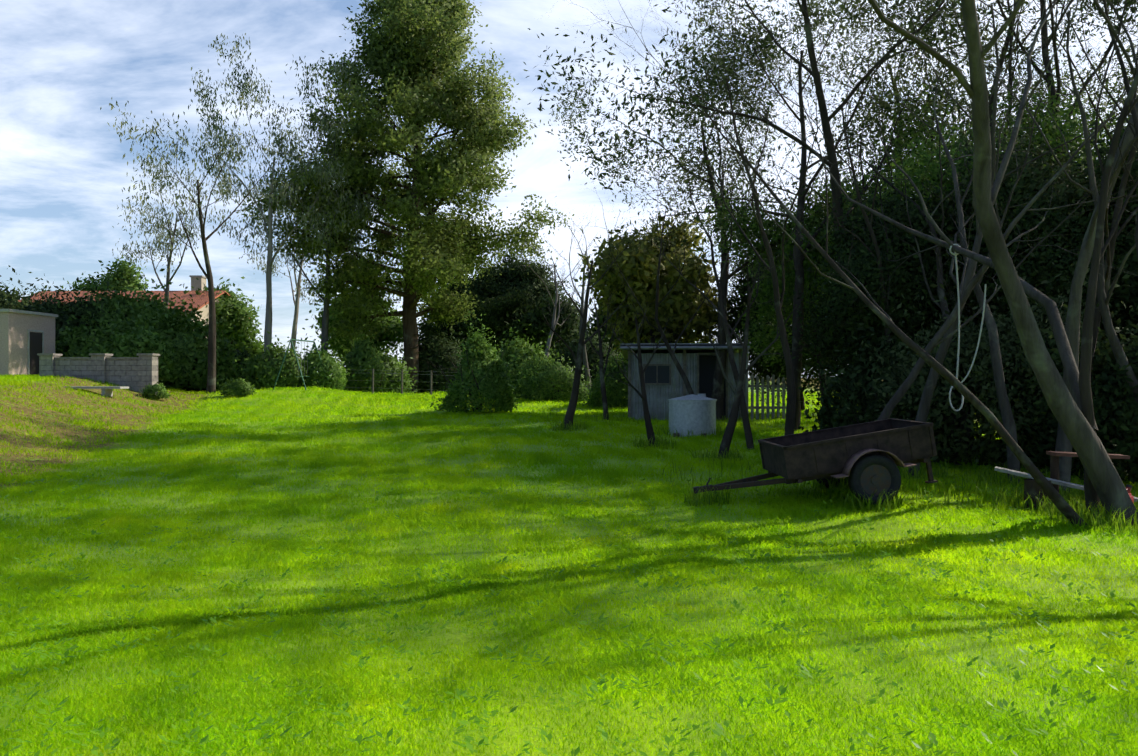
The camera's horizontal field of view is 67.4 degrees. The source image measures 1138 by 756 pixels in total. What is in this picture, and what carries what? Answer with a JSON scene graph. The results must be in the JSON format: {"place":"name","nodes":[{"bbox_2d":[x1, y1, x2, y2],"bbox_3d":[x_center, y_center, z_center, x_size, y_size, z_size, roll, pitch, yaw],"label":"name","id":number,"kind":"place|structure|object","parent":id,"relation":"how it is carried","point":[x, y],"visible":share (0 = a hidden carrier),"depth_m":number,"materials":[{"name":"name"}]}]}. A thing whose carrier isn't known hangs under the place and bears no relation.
{"place":"outdoors","nodes":[
{"label":"outdoors","id":0,"kind":"place"},
{"bbox_2d":[0,373,1137,755],"bbox_3d":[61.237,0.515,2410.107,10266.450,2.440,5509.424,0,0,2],"label":"ground","id":1,"kind":"structure","parent":0,"point":[82,433],"depth_m":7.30,"materials":[{"name":"green plant"}]},
{"bbox_2d":[0,309,57,375],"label":"shed","id":2,"kind":"structure","parent":1,"relation":"on","point":[26,337],"depth_m":35.49,"materials":[{"name":"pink paint"}]},
{"bbox_2d":[0,265,79,310],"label":"bush","id":3,"kind":"object","parent":1,"relation":"on","point":[8,305],"depth_m":43.78,"materials":[{"name":"green plant"}]},
{"bbox_2d":[0,274,132,348],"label":"bush","id":4,"kind":"object","parent":1,"relation":"on","point":[45,307],"depth_m":41.48,"materials":[{"name":"green plant"}]},
{"bbox_2d":[55,309,136,356],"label":"bush","id":5,"kind":"object","parent":1,"relation":"on","point":[74,339],"depth_m":38.73,"materials":[{"name":"green plant"}]},
{"bbox_2d":[67,386,128,396],"bbox_3d":[-16.854,0.536,28.353,4.258,0.505,0.550,0,0,2],"label":"concrete bench","id":6,"kind":"object","parent":1,"relation":"on","point":[107,390],"visible":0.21,"depth_m":28.11,"materials":[{"name":"grey concrete"}]},
{"bbox_2d":[37,353,159,393],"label":"stone wall","id":7,"kind":"structure","parent":1,"relation":"on","point":[136,374],"depth_m":32.32,"materials":[{"name":"grey stone"}]},
{"bbox_2d":[62,254,152,290],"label":"broad tree","id":8,"kind":"object","parent":1,"relation":"on","point":[126,271],"visible":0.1,"depth_m":74.84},
{"bbox_2d":[18,275,230,339],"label":"house","id":9,"kind":"structure","parent":1,"relation":"on","point":[201,300],"depth_m":62.03,"materials":[{"name":"tile"}]},
{"bbox_2d":[38,260,217,372],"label":"bush","id":10,"kind":"object","parent":1,"relation":"on","point":[126,299],"depth_m":42.53,"materials":[{"name":"green plant"}]},
{"bbox_2d":[70,318,186,382],"bbox_3d":[-19.626,-1.234,38.409,4.375,3.079,5.261,0,0,2],"label":"bush","id":11,"kind":"object","parent":1,"relation":"on","point":[147,341],"depth_m":38.00,"materials":[{"name":"green plant"}]},
{"bbox_2d":[137,380,173,399],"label":"small bush leaves","id":12,"kind":"object","parent":1,"relation":"on","point":[157,390],"visible":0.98,"depth_m":31.12,"materials":[{"name":"green plant"}]},
{"bbox_2d":[100,282,250,390],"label":"bush","id":13,"kind":"object","parent":1,"relation":"on","point":[193,347],"depth_m":40.86,"materials":[{"name":"green plant"}]},
{"bbox_2d":[112,127,247,307],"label":"gum tree","id":14,"kind":"object","parent":1,"relation":"on","point":[163,243],"depth_m":49.44,"materials":[{"name":"green plant"}]},
{"bbox_2d":[100,77,310,393],"bbox_3d":[-14.826,-5.519,35.444,8.094,12.720,8.564,0,0,2],"label":"gum tree","id":15,"kind":"object","parent":1,"relation":"on","point":[202,149],"depth_m":35.11,"materials":[{"name":"green plant"}]},
{"bbox_2d":[174,333,256,391],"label":"bush","id":16,"kind":"object","parent":1,"relation":"on","point":[246,355],"visible":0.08,"depth_m":44.15,"materials":[{"name":"green plant"}]},
{"bbox_2d":[187,276,281,356],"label":"bush","id":17,"kind":"object","parent":1,"relation":"on","point":[232,311],"depth_m":63.75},
{"bbox_2d":[217,377,256,396],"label":"small bush leaves","id":18,"kind":"object","parent":1,"relation":"on","point":[241,386],"visible":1,"depth_m":32.96,"materials":[{"name":"green plant"}]},
{"bbox_2d":[124,32,361,351],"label":"gum tree","id":19,"kind":"object","parent":1,"relation":"on","point":[216,126],"depth_m":42.35,"materials":[{"name":"green plant"}]},
{"bbox_2d":[233,331,317,389],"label":"hedge bush","id":20,"kind":"object","parent":1,"relation":"on","point":[270,369],"depth_m":37.52,"materials":[{"name":"green plant"}]},
{"bbox_2d":[212,122,354,347],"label":"gum tree","id":21,"kind":"object","parent":1,"relation":"on","point":[263,196],"depth_m":55.78,"materials":[{"name":"green plant"}]},
{"bbox_2d":[273,339,328,389],"bbox_3d":[-11.597,-0.565,37.206,1.444,2.188,2.861,0,0,6],"label":"swing set","id":22,"kind":"object","parent":1,"relation":"on","point":[307,341],"visible":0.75,"depth_m":37.01,"materials":[{"name":"grey paint"}]},
{"bbox_2d":[215,56,400,377],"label":"gum tree","id":23,"kind":"object","parent":1,"relation":"on","point":[298,157],"depth_m":43.40,"materials":[{"name":"green plant"}]},
{"bbox_2d":[282,333,354,390],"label":"hedge bush","id":24,"kind":"object","parent":1,"relation":"on","point":[337,379],"depth_m":38.47,"materials":[{"name":"green plant"}]},
{"bbox_2d":[302,277,403,363],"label":"bush","id":25,"kind":"object","parent":1,"relation":"on","point":[394,328],"depth_m":60.37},
{"bbox_2d":[340,329,417,393],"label":"hedge bush","id":26,"kind":"object","parent":1,"relation":"on","point":[363,353],"depth_m":43.11,"materials":[{"name":"green plant"}]},
{"bbox_2d":[342,368,454,394],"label":"wire fence","id":27,"kind":"object","parent":1,"relation":"on","point":[402,373],"visible":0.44,"depth_m":40.33,"materials":[{"name":"grey metal"}]},
{"bbox_2d":[236,0,581,392],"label":"tree","id":28,"kind":"object","parent":1,"relation":"on","point":[391,64],"depth_m":44.16,"materials":[{"name":"green plant"}]},
{"bbox_2d":[394,320,475,392],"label":"hedge bush","id":29,"kind":"object","parent":1,"relation":"on","point":[434,353],"depth_m":46.54,"materials":[{"name":"green plant"}]},
{"bbox_2d":[417,272,490,362],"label":"bush","id":30,"kind":"object","parent":1,"relation":"on","point":[425,325],"depth_m":64.06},
{"bbox_2d":[427,310,521,412],"bbox_3d":[-3.018,-0.458,26.593,3.089,3.323,3.874,0,0,2],"label":"cone bush","id":31,"kind":"object","parent":1,"relation":"on","point":[487,356],"depth_m":26.53,"materials":[{"name":"green plant"}]},
{"bbox_2d":[447,248,589,370],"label":"conifer tree","id":32,"kind":"object","parent":1,"relation":"on","point":[509,290],"depth_m":59.70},
{"bbox_2d":[484,319,569,398],"bbox_3d":[-1.990,-0.735,36.003,4.461,3.578,4.314,0,0,2],"label":"bush","id":33,"kind":"object","parent":1,"relation":"on","point":[518,343],"depth_m":35.48,"materials":[{"name":"green plant"}]},
{"bbox_2d":[495,281,590,357],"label":"bush","id":34,"kind":"object","parent":1,"relation":"on","point":[536,321],"depth_m":55.48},
{"bbox_2d":[507,343,589,401],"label":"bush","id":35,"kind":"object","parent":1,"relation":"on","point":[529,380],"depth_m":32.87,"materials":[{"name":"green plant"}]},
{"bbox_2d":[514,235,594,357],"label":"bare tree","id":36,"kind":"object","parent":1,"relation":"on","point":[553,326],"visible":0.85,"depth_m":40.95,"materials":[{"name":"brown plant"}]},
{"bbox_2d":[543,318,627,389],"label":"bush","id":37,"kind":"object","parent":1,"relation":"on","point":[592,356],"depth_m":36.99,"materials":[{"name":"green plant"}]},
{"bbox_2d":[544,205,630,395],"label":"bare tree","id":38,"kind":"object","parent":1,"relation":"on","point":[585,364],"visible":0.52,"depth_m":35.59,"materials":[{"name":"brown plant"}]},
{"bbox_2d":[548,260,635,419],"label":"bare tree","id":39,"kind":"object","parent":1,"relation":"on","point":[603,391],"visible":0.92,"depth_m":24.02,"materials":[{"name":"brown plant"}]},
{"bbox_2d":[539,218,656,429],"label":"bare tree","id":40,"kind":"object","parent":1,"relation":"on","point":[570,411],"visible":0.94,"depth_m":20.68,"materials":[{"name":"brown plant"}]},
{"bbox_2d":[578,343,627,408],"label":"bush","id":41,"kind":"object","parent":1,"relation":"on","point":[594,398],"depth_m":29.09,"materials":[{"name":"green plant"}]},
{"bbox_2d":[576,291,649,359],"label":"bush","id":42,"kind":"object","parent":1,"relation":"on","point":[601,319],"visible":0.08,"depth_m":49.11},
{"bbox_2d":[600,296,671,446],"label":"bare tree","id":43,"kind":"object","parent":1,"relation":"on","point":[648,422],"visible":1,"depth_m":17.25,"materials":[{"name":"brown plant"}]},
{"bbox_2d":[573,197,734,351],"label":"yellow tree","id":44,"kind":"object","parent":1,"relation":"on","point":[679,307],"depth_m":25.44,"materials":[{"name":"plant"}]},
{"bbox_2d":[571,101,764,394],"bbox_3d":[2.410,-2.456,19.436,5.546,7.883,2.452,0,0,-18],"label":"bare tree","id":45,"kind":"object","parent":1,"relation":"on","point":[680,370],"visible":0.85,"depth_m":19.41,"materials":[{"name":"brown plant"}]},
{"bbox_2d":[620,343,750,419],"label":"shed","id":46,"kind":"structure","parent":1,"relation":"on","point":[664,381],"depth_m":24.19,"materials":[{"name":"grey wood"}]},
{"bbox_2d":[668,394,716,436],"bbox_3d":[2.781,0.833,19.270,1.100,0.955,1.185,0,0,14],"label":"water tank","id":47,"kind":"object","parent":1,"relation":"on","point":[695,414],"visible":0.98,"depth_m":18.84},
{"bbox_2d":[527,5,866,420],"bbox_3d":[3.963,-4.957,25.540,10.435,12.704,7.737,0,0,2],"label":"tall tree","id":48,"kind":"object","parent":1,"relation":"on","point":[697,112],"depth_m":24.75,"materials":[{"name":"green plant"}]},
{"bbox_2d":[610,37,806,448],"bbox_3d":[2.980,-2.614,18.079,4.130,8.454,4.314,0,0,26],"label":"bare tree","id":49,"kind":"object","parent":1,"relation":"on","point":[747,428],"visible":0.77,"depth_m":17.04,"materials":[{"name":"brown plant"}]},
{"bbox_2d":[564,0,869,435],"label":"bare tree","id":50,"kind":"object","parent":1,"relation":"on","point":[790,406],"visible":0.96,"depth_m":13.89,"materials":[{"name":"brown plant"}]},
{"bbox_2d":[674,229,844,458],"bbox_3d":[3.166,-0.474,15.102,3.000,4.356,1.822,0,0,40],"label":"bare tree","id":51,"kind":"object","parent":1,"relation":"on","point":[729,431],"visible":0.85,"depth_m":15.21,"materials":[{"name":"brown plant"}]},
{"bbox_2d":[743,374,786,419],"bbox_3d":[5.634,0.555,23.895,1.519,1.350,0.095,0,0,2],"label":"picket fence","id":52,"kind":"object","parent":1,"relation":"on","point":[767,407],"visible":0.6,"depth_m":23.85,"materials":[{"name":"grey wood"}]},
{"bbox_2d":[704,231,842,412],"bbox_3d":[6.745,-1.864,26.646,5.788,6.464,5.307,0,0,2],"label":"bush","id":53,"kind":"object","parent":1,"relation":"on","point":[732,311],"depth_m":26.25,"materials":[{"name":"green plant"}]},
{"bbox_2d":[686,165,866,423],"bbox_3d":[6.139,-2.280,22.967,5.817,7.465,4.887,0,0,2],"label":"tree","id":54,"kind":"object","parent":1,"relation":"on","point":[788,246],"depth_m":22.79,"materials":[{"name":"green plant"}]},
{"bbox_2d":[524,0,1042,398],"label":"tall tree","id":55,"kind":"object","parent":1,"relation":"on","point":[648,104],"depth_m":17.63,"materials":[{"name":"green plant"}]},
{"bbox_2d":[588,0,1026,430],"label":"tall tree","id":56,"kind":"object","parent":1,"relation":"on","point":[841,7],"depth_m":22.52,"materials":[{"name":"green plant"}]},
{"bbox_2d":[669,0,955,350],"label":"bare tree","id":57,"kind":"object","parent":1,"relation":"on","point":[876,247],"visible":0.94,"depth_m":16.55,"materials":[{"name":"brown plant"}]},
{"bbox_2d":[693,418,937,504],"bbox_3d":[3.119,1.224,11.245,3.008,0.875,1.700,-9,0,-1],"label":"trailer","id":58,"kind":"object","parent":1,"relation":"on","point":[868,458],"visible":0.88,"depth_m":10.65,"materials":[{"name":"brown paint"}]},
{"bbox_2d":[535,410,1137,537],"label":"grass tufts","id":59,"kind":"object","parent":1,"relation":"on","point":[1079,502],"visible":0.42,"depth_m":11.23,"materials":[{"name":"green plant"}]},
{"bbox_2d":[615,0,1087,525],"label":"tree","id":60,"kind":"object","parent":1,"relation":"on","point":[1064,507],"visible":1,"depth_m":9.65,"materials":[{"name":"brown plant"}]},
{"bbox_2d":[759,1,972,458],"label":"bare tree","id":61,"kind":"object","parent":1,"relation":"on","point":[942,305],"visible":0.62,"depth_m":16.02,"materials":[{"name":"brown plant"}]},
{"bbox_2d":[768,158,991,417],"bbox_3d":[7.071,-1.356,18.348,5.347,5.982,5.300,0,0,2],"label":"bush","id":62,"kind":"object","parent":1,"relation":"on","point":[862,265],"depth_m":17.16,"materials":[{"name":"green plant"}]},
{"bbox_2d":[679,0,1093,290],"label":"tall tree","id":63,"kind":"object","parent":1,"relation":"on","point":[895,40],"depth_m":24.90,"materials":[{"name":"green plant"}]},
{"bbox_2d":[797,305,987,455],"bbox_3d":[5.905,0.071,15.645,3.349,2.968,4.111,0,0,2],"label":"bush","id":64,"kind":"object","parent":1,"relation":"on","point":[862,366],"depth_m":15.53,"materials":[{"name":"green plant"}]},
{"bbox_2d":[801,77,1000,415],"bbox_3d":[8.689,-2.771,21.152,5.578,8.611,6.270,0,0,2],"label":"tree","id":65,"kind":"object","parent":1,"relation":"on","point":[872,172],"depth_m":20.14,"materials":[{"name":"green plant"}]},
{"bbox_2d":[739,0,1127,482],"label":"bare tree","id":66,"kind":"object","parent":1,"relation":"on","point":[1013,462],"visible":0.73,"depth_m":12.94,"materials":[{"name":"brown plant"}]},
{"bbox_2d":[842,105,1081,281],"bbox_3d":[8.866,-2.119,19.634,5.752,7.335,7.391,0,0,2],"label":"bush","id":67,"kind":"object","parent":1,"relation":"on","point":[918,171],"depth_m":17.94,"materials":[{"name":"green plant"}]},
{"bbox_2d":[824,253,1122,467],"bbox_3d":[7.191,-0.263,14.617,5.089,3.704,4.664,0,0,2],"label":"bush","id":68,"kind":"object","parent":1,"relation":"on","point":[979,372],"depth_m":13.85,"materials":[{"name":"green plant"}]},
{"bbox_2d":[827,0,1137,402],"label":"bare tree","id":69,"kind":"object","parent":1,"relation":"on","point":[1121,359],"visible":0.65,"depth_m":12.07,"materials":[{"name":"brown plant"}]},
{"bbox_2d":[833,0,1137,476],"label":"bare tree","id":70,"kind":"object","parent":1,"relation":"on","point":[926,397],"visible":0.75,"depth_m":12.94,"materials":[{"name":"brown plant"}]},
{"bbox_2d":[836,0,1137,183],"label":"tall tree","id":71,"kind":"object","parent":1,"relation":"on","point":[980,8],"depth_m":21.29,"materials":[{"name":"green plant"}]},
{"bbox_2d":[861,0,1137,196],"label":"tall tree","id":72,"kind":"object","parent":1,"relation":"on","point":[1053,91],"depth_m":19.35,"materials":[{"name":"green plant"}]},
{"bbox_2d":[868,0,1137,525],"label":"tree","id":73,"kind":"object","parent":1,"relation":"on","point":[1095,459],"visible":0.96,"depth_m":9.21,"materials":[{"name":"brown plant"}]},
{"bbox_2d":[877,0,1137,420],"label":"bare tree","id":74,"kind":"object","parent":1,"relation":"on","point":[904,387],"visible":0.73,"depth_m":11.90,"materials":[{"name":"brown plant"}]},
{"bbox_2d":[772,112,1097,430],"bbox_3d":[5.159,-1.955,12.504,2.014,5.159,5.894,0,0,-31],"label":"tree","id":75,"kind":"object","parent":74,"relation":"attached to","point":[1048,304],"visible":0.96,"depth_m":11.14,"materials":[{"name":"brown plant"}]},
{"bbox_2d":[949,244,985,410],"bbox_3d":[5.501,-0.696,11.794,0.475,2.321,0.102,0,0,14],"label":"rope","id":76,"kind":"object","parent":75,"relation":"attached to","point":[956,254],"visible":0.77,"depth_m":11.81,"materials":[{"name":"grey fabric"}]},
{"bbox_2d":[907,46,1124,158],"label":"tall tree","id":77,"kind":"object","parent":1,"relation":"on","point":[1080,59],"depth_m":27.20,"materials":[{"name":"green plant"}]},
{"bbox_2d":[902,47,1132,160],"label":"tall tree","id":78,"kind":"object","parent":1,"relation":"on","point":[1094,117],"depth_m":25.98,"materials":[{"name":"green plant"}]},
{"bbox_2d":[899,114,1137,418],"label":"bush","id":79,"kind":"object","parent":1,"relation":"on","point":[1073,193],"depth_m":16.32,"materials":[{"name":"green plant"}]},
{"bbox_2d":[910,130,1137,349],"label":"bush","id":80,"kind":"object","parent":1,"relation":"on","point":[1058,266],"depth_m":15.79,"materials":[{"name":"green plant"}]},
{"bbox_2d":[950,0,1137,257],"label":"tree","id":81,"kind":"object","parent":1,"relation":"on","point":[1127,88],"visible":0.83,"depth_m":10.58,"materials":[{"name":"brown plant"}]},
{"bbox_2d":[961,63,1136,249],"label":"bush","id":82,"kind":"object","parent":1,"relation":"on","point":[1053,133],"depth_m":17.49,"materials":[{"name":"green plant"}]},
{"bbox_2d":[970,286,1137,475],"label":"bush","id":83,"kind":"object","parent":1,"relation":"on","point":[1041,448],"depth_m":12.98,"materials":[{"name":"green plant"}]},
{"bbox_2d":[984,0,1137,494],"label":"tree","id":84,"kind":"object","parent":1,"relation":"on","point":[1072,330],"visible":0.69,"depth_m":11.16,"materials":[{"name":"brown plant"}]},
{"bbox_2d":[990,0,1137,381],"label":"bare tree","id":85,"kind":"object","parent":1,"relation":"on","point":[1109,257],"visible":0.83,"depth_m":12.28,"materials":[{"name":"brown plant"}]},
{"bbox_2d":[994,451,1137,509],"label":"picnic table","id":86,"kind":"object","parent":1,"relation":"on","point":[1031,486],"visible":0.35,"depth_m":10.30,"materials":[{"name":"grey wood"}]},
{"bbox_2d":[996,275,1137,483],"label":"bush","id":87,"kind":"object","parent":1,"relation":"on","point":[1119,380],"depth_m":12.04,"materials":[{"name":"green plant"}]},
{"bbox_2d":[1007,107,1137,342],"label":"bush","id":88,"kind":"object","parent":1,"relation":"on","point":[1134,173],"depth_m":15.38,"materials":[{"name":"green plant"}]},
{"bbox_2d":[1042,0,1137,519],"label":"tree","id":89,"kind":"object","parent":1,"relation":"on","point":[1087,410],"visible":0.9,"depth_m":9.61,"materials":[{"name":"brown plant"}]},
{"bbox_2d":[1048,0,1137,146],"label":"tall tree","id":90,"kind":"object","parent":1,"relation":"on","point":[1107,80],"depth_m":18.09,"materials":[{"name":"green plant"}]},
{"bbox_2d":[1064,0,1137,168],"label":"tall tree","id":91,"kind":"object","parent":1,"relation":"on","point":[1119,9],"depth_m":17.87,"materials":[{"name":"green plant"}]},
{"bbox_2d":[1126,484,1133,503],"bbox_3d":[6.211,1.397,9.586,0.286,0.396,0.147,0,0,-18],"label":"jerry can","id":92,"kind":"object","parent":1,"relation":"on","point":[1128,487],"visible":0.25,"depth_m":9.59,"materials":[{"name":"red"}]},
{"bbox_2d":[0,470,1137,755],"bbox_3d":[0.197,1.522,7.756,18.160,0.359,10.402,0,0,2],"label":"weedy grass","id":93,"kind":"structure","parent":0,"point":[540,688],"depth_m":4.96,"materials":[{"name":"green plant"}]},
{"bbox_2d":[0,0,1137,377],"label":"sky","id":94,"kind":"structure","parent":0,"point":[63,170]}
]}

